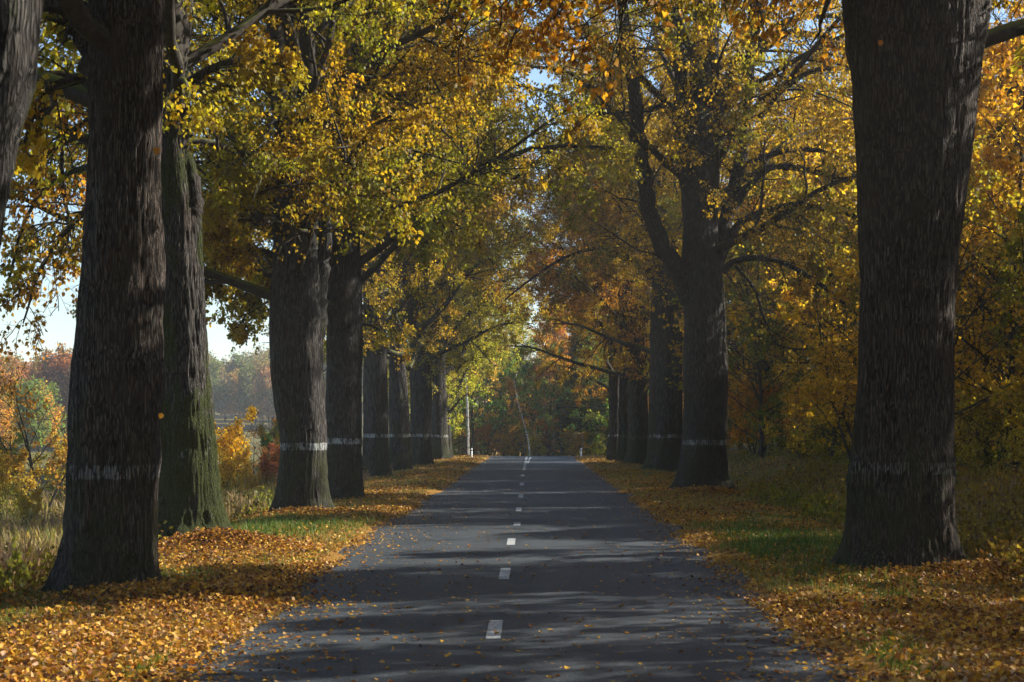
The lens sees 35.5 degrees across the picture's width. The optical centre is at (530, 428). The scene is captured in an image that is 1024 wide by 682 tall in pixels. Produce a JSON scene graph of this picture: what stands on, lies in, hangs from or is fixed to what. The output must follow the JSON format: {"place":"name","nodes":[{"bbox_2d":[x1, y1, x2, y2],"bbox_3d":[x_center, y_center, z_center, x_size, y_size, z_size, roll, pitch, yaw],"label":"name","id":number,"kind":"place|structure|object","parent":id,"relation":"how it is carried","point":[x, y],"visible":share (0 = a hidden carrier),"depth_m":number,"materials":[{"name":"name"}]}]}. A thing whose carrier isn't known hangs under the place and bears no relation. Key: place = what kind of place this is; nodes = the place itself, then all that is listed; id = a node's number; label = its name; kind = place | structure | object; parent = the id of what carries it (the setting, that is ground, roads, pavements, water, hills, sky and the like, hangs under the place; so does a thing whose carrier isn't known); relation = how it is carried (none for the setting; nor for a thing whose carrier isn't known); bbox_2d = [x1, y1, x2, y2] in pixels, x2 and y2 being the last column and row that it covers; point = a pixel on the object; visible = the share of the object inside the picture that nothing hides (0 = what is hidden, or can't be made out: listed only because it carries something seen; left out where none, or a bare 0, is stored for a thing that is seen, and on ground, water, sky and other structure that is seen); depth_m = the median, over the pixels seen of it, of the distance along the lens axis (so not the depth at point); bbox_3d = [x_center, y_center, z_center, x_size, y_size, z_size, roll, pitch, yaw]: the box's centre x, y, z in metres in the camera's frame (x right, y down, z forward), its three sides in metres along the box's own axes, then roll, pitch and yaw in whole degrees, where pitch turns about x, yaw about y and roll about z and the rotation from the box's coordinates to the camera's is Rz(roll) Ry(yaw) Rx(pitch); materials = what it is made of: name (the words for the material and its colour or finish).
{"place":"outdoors","nodes":[
{"label":"outdoors","id":0,"kind":"place"},
{"bbox_2d":[0,411,1023,681],"bbox_3d":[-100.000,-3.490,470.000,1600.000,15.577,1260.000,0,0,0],"label":"ground","id":1,"kind":"structure","parent":0,"point":[218,421],"depth_m":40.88,"materials":[{"name":"orange plant"}]},
{"bbox_2d":[0,388,19,448],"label":"distant tree","id":2,"kind":"object","parent":1,"relation":"on","point":[4,409],"visible":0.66,"depth_m":181.22,"materials":[{"name":"orange plant"}]},
{"bbox_2d":[0,431,25,496],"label":"shrub","id":3,"kind":"object","parent":1,"relation":"on","point":[18,441],"visible":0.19,"depth_m":59.70,"materials":[{"name":"orange plant"}]},
{"bbox_2d":[0,349,32,395],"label":"distant tree","id":4,"kind":"object","parent":1,"relation":"on","point":[7,366],"visible":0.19,"depth_m":217.13,"materials":[{"name":"orange plant"}]},
{"bbox_2d":[0,0,43,246],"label":"lime tree","id":5,"kind":"object","parent":1,"relation":"on","point":[20,20],"visible":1,"depth_m":9.96,"materials":[{"name":"brown plant"}]},
{"bbox_2d":[0,447,43,516],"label":"shrub","id":6,"kind":"object","parent":1,"relation":"on","point":[6,463],"visible":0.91,"depth_m":47.84,"materials":[{"name":"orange plant"}]},
{"bbox_2d":[2,375,55,459],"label":"distant tree","id":7,"kind":"object","parent":1,"relation":"on","point":[34,424],"visible":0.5,"depth_m":186.56,"materials":[{"name":"green plant"}]},
{"bbox_2d":[13,486,44,525],"bbox_3d":[-13.812,2.199,44.023,0.906,1.286,0.964,0,0,-22],"label":"shrub","id":8,"kind":"object","parent":1,"relation":"on","point":[24,503],"visible":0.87,"depth_m":43.93,"materials":[{"name":"yellow plant"}]},
{"bbox_2d":[0,360,67,512],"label":"shrub","id":9,"kind":"object","parent":1,"relation":"on","point":[12,390],"visible":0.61,"depth_m":49.29,"materials":[{"name":"orange plant"}]},
{"bbox_2d":[13,378,66,456],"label":"distant tree","id":10,"kind":"object","parent":1,"relation":"on","point":[53,390],"visible":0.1,"depth_m":192.30,"materials":[{"name":"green plant"}]},
{"bbox_2d":[25,380,64,456],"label":"distant tree","id":11,"kind":"object","parent":1,"relation":"on","point":[54,415],"visible":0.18,"depth_m":189.76,"materials":[{"name":"green plant"}]},
{"bbox_2d":[33,432,67,504],"bbox_3d":[-16.355,1.490,55.925,2.034,2.714,1.914,0,0,-25],"label":"shrub","id":12,"kind":"object","parent":1,"relation":"on","point":[51,486],"visible":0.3,"depth_m":55.71,"materials":[{"name":"yellow plant"}]},
{"bbox_2d":[33,342,72,438],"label":"distant tree","id":13,"kind":"object","parent":1,"relation":"on","point":[63,357],"visible":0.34,"depth_m":221.04,"materials":[{"name":"brown plant"}]},
{"bbox_2d":[44,365,69,432],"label":"distant tree","id":14,"kind":"object","parent":1,"relation":"on","point":[64,393],"visible":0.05,"depth_m":217.72,"materials":[{"name":"brown plant"}]},
{"bbox_2d":[14,0,214,595],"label":"lime tree","id":15,"kind":"object","parent":1,"relation":"on","point":[117,85],"visible":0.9,"depth_m":18.83,"materials":[{"name":"brown plant"}]},
{"bbox_2d":[0,466,369,596],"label":"meadow plants","id":16,"kind":"object","parent":1,"relation":"on","point":[9,575],"visible":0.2,"depth_m":21.15,"materials":[{"name":"green plant"}]},
{"bbox_2d":[0,460,392,590],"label":"meadow grass","id":17,"kind":"structure","parent":1,"relation":"on","point":[48,526],"depth_m":37.17,"materials":[{"name":"green plant"}]},
{"bbox_2d":[209,354,232,415],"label":"distant tree","id":18,"kind":"object","parent":1,"relation":"on","point":[214,374],"visible":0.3,"depth_m":310.38,"materials":[{"name":"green plant"}]},
{"bbox_2d":[209,357,235,414],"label":"distant tree","id":19,"kind":"object","parent":1,"relation":"on","point":[225,382],"visible":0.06,"depth_m":325.81,"materials":[{"name":"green plant"}]},
{"bbox_2d":[223,368,245,417],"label":"distant tree","id":20,"kind":"object","parent":1,"relation":"on","point":[233,377],"visible":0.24,"depth_m":328.92,"materials":[{"name":"grey plant"}]},
{"bbox_2d":[217,445,253,496],"bbox_3d":[-10.781,1.703,58.053,1.611,2.286,1.713,0,0,-10],"label":"shrub","id":21,"kind":"object","parent":1,"relation":"on","point":[227,466],"visible":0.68,"depth_m":57.82,"materials":[{"name":"yellow plant"}]},
{"bbox_2d":[214,404,258,492],"bbox_3d":[-11.986,0.990,61.931,2.719,3.857,2.890,0,0,-22],"label":"shrub","id":22,"kind":"object","parent":1,"relation":"on","point":[233,437],"visible":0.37,"depth_m":61.90,"materials":[{"name":"yellow plant"}]},
{"bbox_2d":[220,349,254,418],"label":"distant tree","id":23,"kind":"object","parent":1,"relation":"on","point":[237,362],"visible":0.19,"depth_m":338.82,"materials":[{"name":"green plant"}]},
{"bbox_2d":[230,468,261,501],"bbox_3d":[-9.157,1.950,51.961,1.071,1.429,1.007,0,0,-23],"label":"shrub","id":24,"kind":"object","parent":1,"relation":"on","point":[251,482],"visible":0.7,"depth_m":51.81,"materials":[{"name":"yellow plant"}]},
{"bbox_2d":[230,362,264,427],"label":"distant tree","id":25,"kind":"object","parent":1,"relation":"on","point":[244,402],"visible":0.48,"depth_m":308.95,"materials":[{"name":"grey plant"}]},
{"bbox_2d":[217,413,279,491],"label":"shrub","id":26,"kind":"object","parent":1,"relation":"on","point":[259,435],"visible":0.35,"depth_m":65.21,"materials":[{"name":"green plant"}]},
{"bbox_2d":[0,0,518,540],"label":"lime tree","id":27,"kind":"object","parent":1,"relation":"on","point":[190,492],"visible":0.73,"depth_m":27.88,"materials":[{"name":"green plant"}]},
{"bbox_2d":[246,356,275,429],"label":"distant tree","id":28,"kind":"object","parent":1,"relation":"on","point":[264,401],"visible":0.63,"depth_m":298.58,"materials":[{"name":"grey plant"}]},
{"bbox_2d":[256,417,279,482],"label":"shrub","id":29,"kind":"object","parent":1,"relation":"on","point":[268,439],"visible":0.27,"depth_m":73.52,"materials":[{"name":"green plant"}]},
{"bbox_2d":[258,442,279,489],"bbox_3d":[-9.624,1.652,60.072,1.611,2.286,1.713,0,0,45],"label":"shrub","id":30,"kind":"object","parent":1,"relation":"on","point":[268,467],"visible":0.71,"depth_m":59.84,"materials":[{"name":"red plant"}]},
{"bbox_2d":[2,0,610,512],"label":"lime tree","id":31,"kind":"object","parent":1,"relation":"on","point":[306,174],"visible":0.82,"depth_m":36.44,"materials":[{"name":"yellow plant"}]},
{"bbox_2d":[14,0,678,499],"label":"lime tree","id":32,"kind":"object","parent":1,"relation":"on","point":[344,336],"visible":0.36,"depth_m":44.44,"materials":[{"name":"yellow plant"}]},
{"bbox_2d":[201,0,531,476],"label":"lime tree","id":33,"kind":"object","parent":1,"relation":"on","point":[375,452],"visible":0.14,"depth_m":66.57,"materials":[{"name":"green plant"}]},
{"bbox_2d":[272,79,542,465],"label":"lime tree","id":34,"kind":"object","parent":1,"relation":"on","point":[420,376],"visible":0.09,"depth_m":85.45,"materials":[{"name":"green plant"}]},
{"bbox_2d":[269,17,570,470],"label":"lime tree","id":35,"kind":"object","parent":1,"relation":"on","point":[400,450],"visible":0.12,"depth_m":77.66,"materials":[{"name":"yellow plant"}]},
{"bbox_2d":[363,240,536,455],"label":"lime tree","id":36,"kind":"object","parent":1,"relation":"on","point":[466,369],"visible":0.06,"depth_m":108.09,"materials":[{"name":"yellow plant"}]},
{"bbox_2d":[405,332,498,455],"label":"woodland tree","id":37,"kind":"object","parent":1,"relation":"on","point":[463,406],"visible":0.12,"depth_m":125.87,"materials":[{"name":"green plant"}]},
{"bbox_2d":[451,431,469,455],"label":"bush","id":38,"kind":"object","parent":1,"relation":"on","point":[458,446],"visible":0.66,"depth_m":133.65,"materials":[{"name":"green plant"}]},
{"bbox_2d":[408,287,523,454],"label":"woodland tree","id":39,"kind":"object","parent":1,"relation":"on","point":[498,383],"visible":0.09,"depth_m":126.45,"materials":[{"name":"yellow plant"}]},
{"bbox_2d":[386,151,546,459],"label":"lime tree","id":40,"kind":"object","parent":1,"relation":"on","point":[440,440],"visible":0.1,"depth_m":101.66,"materials":[{"name":"yellow plant"}]},
{"bbox_2d":[466,423,500,455],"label":"bush","id":41,"kind":"object","parent":1,"relation":"on","point":[485,437],"visible":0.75,"depth_m":129.10,"materials":[{"name":"brown plant"}]},
{"bbox_2d":[453,347,525,455],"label":"woodland tree","id":42,"kind":"object","parent":1,"relation":"on","point":[501,418],"visible":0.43,"depth_m":131.11,"materials":[{"name":"green plant"}]},
{"bbox_2d":[455,360,532,455],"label":"woodland tree","id":43,"kind":"object","parent":1,"relation":"on","point":[525,373],"visible":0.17,"depth_m":133.15,"materials":[{"name":"green plant"}]},
{"bbox_2d":[492,429,522,455],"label":"bush","id":44,"kind":"object","parent":1,"relation":"on","point":[504,443],"visible":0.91,"depth_m":129.90,"materials":[{"name":"brown plant"}]},
{"bbox_2d":[0,451,1023,681],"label":"fallen leaves","id":45,"kind":"object","parent":1,"relation":"on","point":[995,661],"depth_m":17.46,"materials":[{"name":"orange plant"}]},
{"bbox_2d":[502,375,530,455],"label":"birch tree","id":46,"kind":"object","parent":1,"relation":"on","point":[511,385],"visible":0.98,"depth_m":123.97,"materials":[{"name":"green plant"}]},
{"bbox_2d":[500,416,537,455],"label":"bush","id":47,"kind":"object","parent":1,"relation":"on","point":[511,427],"visible":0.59,"depth_m":130.47,"materials":[{"name":"brown plant"}]},
{"bbox_2d":[497,313,561,454],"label":"woodland tree","id":48,"kind":"object","parent":1,"relation":"on","point":[544,340],"visible":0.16,"depth_m":138.78,"materials":[{"name":"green plant"}]},
{"bbox_2d":[501,330,561,455],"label":"woodland tree","id":49,"kind":"object","parent":1,"relation":"on","point":[514,358],"visible":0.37,"depth_m":135.10,"materials":[{"name":"green plant"}]},
{"bbox_2d":[523,430,549,455],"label":"bush","id":50,"kind":"object","parent":1,"relation":"on","point":[533,439],"visible":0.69,"depth_m":127.19,"materials":[{"name":"green plant"}]},
{"bbox_2d":[523,417,562,455],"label":"bush","id":51,"kind":"object","parent":1,"relation":"on","point":[544,427],"visible":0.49,"depth_m":130.24,"materials":[{"name":"green plant"}]},
{"bbox_2d":[514,342,581,455],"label":"woodland tree","id":52,"kind":"object","parent":1,"relation":"on","point":[548,420],"visible":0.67,"depth_m":128.74,"materials":[{"name":"green plant"}]},
{"bbox_2d":[509,306,598,455],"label":"woodland tree","id":53,"kind":"object","parent":1,"relation":"on","point":[558,332],"visible":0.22,"depth_m":133.39,"materials":[{"name":"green plant"}]},
{"bbox_2d":[525,433,582,455],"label":"barrier","id":54,"kind":"object","parent":1,"relation":"on","point":[540,446],"visible":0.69,"depth_m":123.05,"materials":[{"name":"metal"}]},
{"bbox_2d":[551,428,584,455],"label":"bush","id":55,"kind":"object","parent":1,"relation":"on","point":[562,436],"visible":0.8,"depth_m":127.85,"materials":[{"name":"green plant"}]},
{"bbox_2d":[550,323,607,455],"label":"spruce tree","id":56,"kind":"object","parent":1,"relation":"on","point":[582,408],"visible":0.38,"depth_m":129.64,"materials":[{"name":"green plant"}]},
{"bbox_2d":[565,431,592,455],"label":"bush","id":57,"kind":"object","parent":1,"relation":"on","point":[579,442],"visible":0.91,"depth_m":127.47,"materials":[{"name":"green plant"}]},
{"bbox_2d":[554,308,608,455],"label":"spruce tree","id":58,"kind":"object","parent":1,"relation":"on","point":[604,406],"visible":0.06,"depth_m":134.79,"materials":[{"name":"green plant"}]},
{"bbox_2d":[492,126,682,461],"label":"lime tree","id":59,"kind":"object","parent":1,"relation":"on","point":[623,421],"visible":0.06,"depth_m":93.45,"materials":[{"name":"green plant"}]},
{"bbox_2d":[159,501,1021,648],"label":"lush grass","id":60,"kind":"structure","parent":1,"relation":"on","point":[279,520],"depth_m":27.08,"materials":[{"name":"green plant"}]},
{"bbox_2d":[581,429,606,454],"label":"bush","id":61,"kind":"object","parent":1,"relation":"on","point":[594,444],"visible":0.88,"depth_m":128.14,"materials":[{"name":"green plant"}]},
{"bbox_2d":[520,149,674,460],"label":"lime tree","id":62,"kind":"object","parent":1,"relation":"on","point":[612,387],"visible":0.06,"depth_m":96.61,"materials":[{"name":"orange plant"}]},
{"bbox_2d":[567,331,648,446],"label":"woodland tree","id":63,"kind":"object","parent":1,"relation":"on","point":[589,415],"visible":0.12,"depth_m":127.24,"materials":[{"name":"orange plant"}]},
{"bbox_2d":[494,84,731,464],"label":"lime tree","id":64,"kind":"object","parent":1,"relation":"on","point":[636,449],"visible":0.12,"depth_m":87.01,"materials":[{"name":"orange plant"}]},
{"bbox_2d":[493,10,797,471],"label":"lime tree","id":65,"kind":"object","parent":1,"relation":"on","point":[664,441],"visible":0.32,"depth_m":76.22,"materials":[{"name":"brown plant"}]},
{"bbox_2d":[630,103,807,452],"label":"woodland tree","id":66,"kind":"object","parent":1,"relation":"on","point":[676,348],"visible":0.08,"depth_m":72.18,"materials":[{"name":"yellow plant"}]},
{"bbox_2d":[415,0,1023,572],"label":"lime tree","id":67,"kind":"object","parent":1,"relation":"on","point":[915,78],"visible":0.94,"depth_m":21.26,"materials":[{"name":"brown plant"}]},
{"bbox_2d":[452,0,999,489],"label":"lime tree","id":68,"kind":"object","parent":1,"relation":"on","point":[708,128],"visible":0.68,"depth_m":49.32,"materials":[{"name":"yellow plant"}]},
{"bbox_2d":[669,230,820,457],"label":"woodland tree","id":69,"kind":"object","parent":1,"relation":"on","point":[779,403],"visible":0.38,"depth_m":67.69,"materials":[{"name":"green plant"}]},
{"bbox_2d":[682,172,810,449],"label":"woodland tree","id":70,"kind":"object","parent":1,"relation":"on","point":[731,388],"depth_m":78.31,"materials":[{"name":"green plant"}]},
{"bbox_2d":[682,99,821,451],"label":"woodland tree","id":71,"kind":"object","parent":1,"relation":"on","point":[735,384],"visible":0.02,"depth_m":81.73,"materials":[{"name":"yellow plant"}]},
{"bbox_2d":[667,195,850,435],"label":"woodland tree","id":72,"kind":"object","parent":1,"relation":"on","point":[753,359],"visible":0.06,"depth_m":72.44,"materials":[{"name":"yellow plant"}]},
{"bbox_2d":[727,378,800,455],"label":"bush","id":73,"kind":"object","parent":1,"relation":"on","point":[740,435],"visible":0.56,"depth_m":71.06,"materials":[{"name":"green plant"}]},
{"bbox_2d":[682,52,856,455],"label":"woodland tree","id":74,"kind":"object","parent":1,"relation":"on","point":[736,252],"visible":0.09,"depth_m":66.28,"materials":[{"name":"yellow plant"}]},
{"bbox_2d":[754,407,790,451],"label":"bush","id":75,"kind":"object","parent":1,"relation":"on","point":[781,439],"visible":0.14,"depth_m":77.48,"materials":[{"name":"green plant"}]},
{"bbox_2d":[725,46,859,459],"bbox_3d":[11.806,-6.374,58.209,11.264,15.656,8.774,0,0,31],"label":"woodland tree","id":76,"kind":"object","parent":1,"relation":"on","point":[732,313],"visible":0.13,"depth_m":58.22,"materials":[{"name":"yellow plant"}]},
{"bbox_2d":[760,393,829,461],"bbox_3d":[10.411,0.040,61.552,2.536,3.017,2.995,0,0,-43],"label":"bush","id":77,"kind":"object","parent":1,"relation":"on","point":[802,412],"visible":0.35,"depth_m":61.26,"materials":[{"name":"green plant"}]},
{"bbox_2d":[755,198,856,451],"bbox_3d":[12.120,-4.134,62.469,6.246,11.145,8.018,0,0,-6],"label":"woodland tree","id":78,"kind":"object","parent":1,"relation":"on","point":[779,367],"visible":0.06,"depth_m":63.44,"materials":[{"name":"yellow plant"}]},
{"bbox_2d":[765,269,858,457],"bbox_3d":[10.672,-2.058,53.482,5.584,6.911,4.599,0,0,38],"label":"woodland tree","id":79,"kind":"object","parent":1,"relation":"on","point":[845,410],"visible":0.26,"depth_m":53.72,"materials":[{"name":"yellow plant"}]},
{"bbox_2d":[786,373,854,456],"bbox_3d":[11.445,-0.324,58.990,3.792,3.821,3.211,0,0,37],"label":"bush","id":80,"kind":"object","parent":1,"relation":"on","point":[806,435],"visible":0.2,"depth_m":58.85,"materials":[{"name":"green plant"}]},
{"bbox_2d":[669,444,1023,579],"bbox_3d":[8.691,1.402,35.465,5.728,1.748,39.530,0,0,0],"label":"bank plants","id":81,"kind":"object","parent":1,"relation":"on","point":[1011,554],"visible":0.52,"depth_m":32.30,"materials":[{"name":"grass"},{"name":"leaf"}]},
{"bbox_2d":[739,188,960,439],"bbox_3d":[11.488,-4.372,57.835,8.280,11.509,6.450,0,0,-15],"label":"woodland tree","id":82,"kind":"object","parent":1,"relation":"on","point":[831,268],"visible":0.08,"depth_m":57.58,"materials":[{"name":"yellow plant"}]},
{"bbox_2d":[751,39,993,433],"bbox_3d":[12.321,-5.632,50.193,10.099,14.037,7.867,0,0,30],"label":"woodland tree","id":83,"kind":"object","parent":1,"relation":"on","point":[841,186],"visible":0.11,"depth_m":50.14,"materials":[{"name":"yellow plant"}]},
{"bbox_2d":[782,246,977,459],"bbox_3d":[10.115,-2.073,46.549,5.745,7.111,4.732,0,0,29],"label":"woodland tree","id":84,"kind":"object","parent":1,"relation":"on","point":[824,360],"visible":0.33,"depth_m":46.72,"materials":[{"name":"yellow plant"}]},
{"bbox_2d":[832,242,983,431],"bbox_3d":[11.898,-2.834,49.378,5.391,8.389,5.156,0,0,7],"label":"woodland tree","id":85,"kind":"object","parent":1,"relation":"on","point":[842,379],"depth_m":49.36,"materials":[{"name":"yellow plant"}]},
{"bbox_2d":[823,59,1023,449],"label":"woodland tree","id":86,"kind":"object","parent":1,"relation":"on","point":[973,212],"visible":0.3,"depth_m":38.90,"materials":[{"name":"yellow plant"}]},
{"bbox_2d":[826,0,1023,472],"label":"woodland tree","id":87,"kind":"object","parent":1,"relation":"on","point":[1012,102],"visible":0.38,"depth_m":40.19,"materials":[{"name":"yellow plant"}]},
{"bbox_2d":[830,111,1023,466],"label":"woodland tree","id":88,"kind":"object","parent":1,"relation":"on","point":[855,251],"visible":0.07,"depth_m":45.58,"materials":[{"name":"yellow plant"}]},
{"bbox_2d":[954,374,1023,472],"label":"bush","id":89,"kind":"object","parent":1,"relation":"on","point":[976,447],"visible":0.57,"depth_m":41.20,"materials":[{"name":"green plant"}]},
{"bbox_2d":[954,125,1023,466],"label":"woodland tree","id":90,"kind":"object","parent":1,"relation":"on","point":[976,242],"visible":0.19,"depth_m":42.25,"materials":[{"name":"yellow plant"}]},
{"bbox_2d":[954,35,1023,466],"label":"tree","id":91,"kind":"object","parent":1,"relation":"on","point":[1009,91],"visible":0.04,"depth_m":46.67,"materials":[{"name":"plant"}]},
{"bbox_2d":[954,386,1023,470],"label":"bush","id":92,"kind":"object","parent":1,"relation":"on","point":[987,447],"visible":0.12,"depth_m":42.03,"materials":[{"name":"yellow plant"}]},
{"bbox_2d":[969,260,1023,443],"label":"woodland tree","id":93,"kind":"object","parent":1,"relation":"on","point":[1016,350],"visible":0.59,"depth_m":39.39,"materials":[{"name":"yellow plant"}]},
{"bbox_2d":[989,207,1023,437],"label":"woodland tree","id":94,"kind":"object","parent":1,"relation":"on","point":[1016,393],"visible":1,"depth_m":35.12,"materials":[{"name":"yellow plant"}]},
{"bbox_2d":[1001,350,1023,453],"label":"bush","id":95,"kind":"object","parent":1,"relation":"on","point":[1021,356],"visible":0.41,"depth_m":39.37,"materials":[{"name":"yellow plant"}]},
{"bbox_2d":[1003,370,1023,465],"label":"bush","id":96,"kind":"object","parent":1,"relation":"on","point":[1017,380],"visible":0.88,"depth_m":36.52,"materials":[{"name":"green plant"}]},
{"bbox_2d":[1010,12,1023,75],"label":"woodland tree","id":97,"kind":"object","parent":1,"relation":"on","point":[1017,60],"visible":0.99,"depth_m":27.01,"materials":[{"name":"yellow plant"}]},
{"bbox_2d":[0,0,1023,406],"label":"sky","id":98,"kind":"structure","parent":0,"point":[61,326],"materials":[{"name":"white"}]},
{"bbox_2d":[158,456,878,681],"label":"road","id":99,"kind":"structure","parent":0,"point":[537,601],"depth_m":18.08,"materials":[{"name":"grey asphalt"}]},
{"bbox_2d":[165,459,871,681],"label":"leaves","id":100,"kind":"object","parent":99,"relation":"on","point":[209,667],"visible":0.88,"depth_m":15.53,"materials":[{"name":"orange plant"}]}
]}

